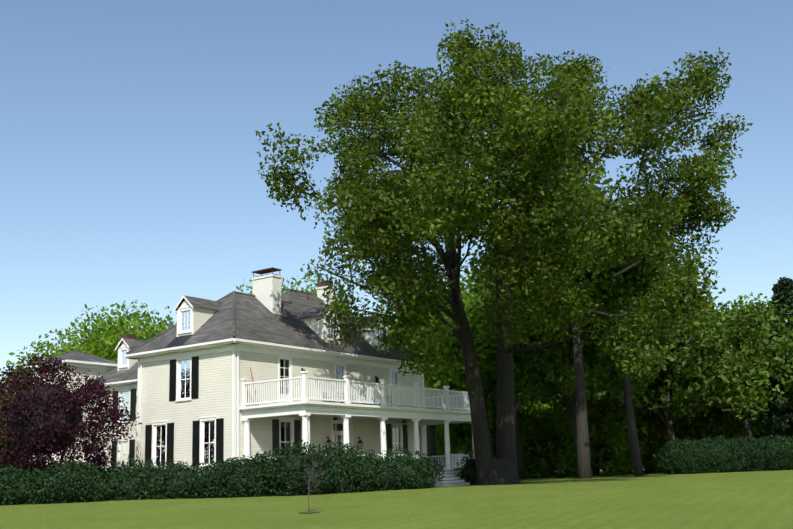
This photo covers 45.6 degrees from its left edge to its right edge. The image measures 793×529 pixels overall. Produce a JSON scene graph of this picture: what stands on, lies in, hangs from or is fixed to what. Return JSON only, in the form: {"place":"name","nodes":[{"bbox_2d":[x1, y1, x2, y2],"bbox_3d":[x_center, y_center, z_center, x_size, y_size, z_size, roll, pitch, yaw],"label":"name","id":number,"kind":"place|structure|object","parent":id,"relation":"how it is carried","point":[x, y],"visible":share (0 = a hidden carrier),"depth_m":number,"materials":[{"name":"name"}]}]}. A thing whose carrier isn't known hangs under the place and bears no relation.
{"place":"outdoors","nodes":[
{"label":"outdoors","id":0,"kind":"place"},
{"bbox_2d":[132,320,398,453],"bbox_3d":[-6.869,7.144,51.350,8.764,8.851,16.084,-46,-45,72],"label":"window glass","id":1,"kind":"object","parent":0,"point":[339,425],"depth_m":52.22,"materials":[{"name":"black glass"}]},
{"bbox_2d":[242,413,474,469],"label":"porch columns","id":2,"kind":"structure","parent":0,"point":[418,444],"depth_m":48.48,"materials":[{"name":"white wood"}]},
{"bbox_2d":[239,401,471,424],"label":"porch entablature","id":3,"kind":"structure","parent":2,"relation":"on","point":[424,415],"depth_m":46.98,"materials":[{"name":"white wood"}]},
{"bbox_2d":[250,454,474,468],"bbox_3d":[-1.183,10.624,50.451,3.595,0.800,15.470,-11,-15,34],"label":"porch railing","id":4,"kind":"object","parent":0,"point":[458,457],"visible":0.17,"depth_m":54.25,"materials":[{"name":"white wood"}]},
{"bbox_2d":[0,469,792,528],"bbox_3d":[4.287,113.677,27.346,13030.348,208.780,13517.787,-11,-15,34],"label":"lawn ground","id":5,"kind":"structure","parent":0,"point":[747,500],"depth_m":28.99,"materials":[{"name":"green plant"}]},
{"bbox_2d":[0,353,141,475],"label":"tree","id":6,"kind":"object","parent":5,"relation":"on","point":[83,394],"depth_m":45.09,"materials":[{"name":"purple plant"}]},
{"bbox_2d":[29,308,424,474],"bbox_3d":[-10.246,8.828,57.237,17.600,9.221,16.700,-11,-15,34],"label":"house siding","id":7,"kind":"object","parent":5,"relation":"on","point":[215,385],"visible":0.25,"depth_m":48.67,"materials":[{"name":"beige wood"}]},
{"bbox_2d":[36,288,432,434],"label":"house roof","id":8,"kind":"structure","parent":7,"relation":"on","point":[241,315],"depth_m":51.09,"materials":[{"name":"grey tile"}]},
{"bbox_2d":[165,334,192,347],"bbox_3d":[-11.136,3.917,48.378,1.300,0.638,0.760,-11,-15,34],"label":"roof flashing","id":9,"kind":"object","parent":8,"relation":"on","point":[179,340],"visible":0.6,"depth_m":48.38,"materials":[{"name":"black metal"}]},
{"bbox_2d":[118,274,334,343],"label":"chimneys","id":10,"kind":"object","parent":8,"relation":"on","point":[267,291],"visible":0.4,"depth_m":52.65,"materials":[{"name":"brick"}]},
{"bbox_2d":[120,267,332,339],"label":"chimney caps","id":11,"kind":"object","parent":10,"relation":"on","point":[267,270],"visible":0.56,"depth_m":53.77,"materials":[{"name":"black metal"}]},
{"bbox_2d":[111,356,407,465],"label":"window shutters","id":12,"kind":"object","parent":7,"relation":"attached to","point":[196,424],"visible":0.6,"depth_m":47.72,"materials":[{"name":"black wood"}]},
{"bbox_2d":[24,295,462,474],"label":"house trim","id":13,"kind":"structure","parent":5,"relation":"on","point":[188,352],"depth_m":49.10,"materials":[{"name":"white wood"}]},
{"bbox_2d":[120,311,399,465],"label":"window frames","id":14,"kind":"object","parent":13,"relation":"in","point":[208,453],"depth_m":48.10,"materials":[{"name":"white wood"}]},
{"bbox_2d":[301,368,378,448],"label":"wall lanterns","id":15,"kind":"object","parent":13,"relation":"attached to","point":[376,381],"visible":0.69,"depth_m":52.74,"materials":[{"name":"grey metal"}]},
{"bbox_3d":[-1.200,9.517,50.682,4.248,3.380,16.180,-11,-15,34],"label":"porch","id":16,"kind":"object","parent":13,"relation":"attached to","visible":0},
{"bbox_2d":[241,371,469,410],"bbox_3d":[-1.351,7.199,51.247,4.135,1.400,15.910,-11,-15,34],"label":"balcony railing","id":17,"kind":"object","parent":16,"relation":"on","point":[419,400],"visible":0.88,"depth_m":47.17,"materials":[{"name":"white wood"}]},
{"bbox_2d":[323,392,391,405],"bbox_3d":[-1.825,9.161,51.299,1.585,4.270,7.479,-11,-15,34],"label":"balcony furniture","id":18,"kind":"object","parent":16,"relation":"on","point":[352,398],"visible":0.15,"depth_m":52.55,"materials":[{"name":"white"}]},
{"bbox_2d":[298,511,319,512],"bbox_3d":[-2.662,7.507,28.627,0.705,0.027,0.677,-11,-15,34],"label":"mulch bed","id":19,"kind":"object","parent":5,"relation":"on","point":[308,512],"visible":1,"depth_m":28.60,"materials":[{"name":"brown soil"}]},
{"bbox_2d":[303,456,325,511],"bbox_3d":[-2.526,6.668,28.786,0.868,1.847,0.934,-1,-13,-7],"label":"young tree","id":20,"kind":"object","parent":5,"relation":"on","point":[311,479],"visible":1,"depth_m":28.92,"materials":[{"name":"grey plant"}]},
{"bbox_2d":[0,185,792,478],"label":"woods","id":21,"kind":"object","parent":5,"relation":"on","point":[551,439],"depth_m":84.65,"materials":[{"name":"green plant"}]},
{"bbox_2d":[461,181,792,421],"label":"woodland leaves","id":22,"kind":"object","parent":21,"relation":"attached to","point":[719,365],"visible":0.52,"depth_m":73.26,"materials":[{"name":"green plant"}]},
{"bbox_2d":[0,433,792,504],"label":"hedge","id":23,"kind":"object","parent":5,"relation":"on","point":[765,454],"depth_m":42.57,"materials":[{"name":"green plant"}]},
{"bbox_2d":[431,474,469,486],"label":"stair risers","id":24,"kind":"object","parent":5,"relation":"on","point":[454,481],"visible":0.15,"depth_m":51.21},
{"bbox_2d":[435,473,469,484],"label":"stair treads","id":25,"kind":"object","parent":24,"relation":"on","point":[452,480],"visible":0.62,"depth_m":51.34,"materials":[{"name":"grey stone"}]},
{"bbox_2d":[255,18,752,485],"bbox_3d":[5.249,-1.624,51.992,26.761,27.398,27.762,-11,-15,34],"label":"tree","id":26,"kind":"object","parent":5,"relation":"on","point":[412,191],"depth_m":45.95,"materials":[{"name":"green plant"}]},
{"bbox_2d":[759,276,792,440],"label":"conifer","id":27,"kind":"object","parent":5,"relation":"on","point":[782,289],"depth_m":77.08,"materials":[{"name":"green plant"}]},
{"bbox_2d":[0,0,792,459],"label":"sky","id":28,"kind":"structure","parent":0,"point":[129,142],"materials":[{"name":"blue"}]}
]}

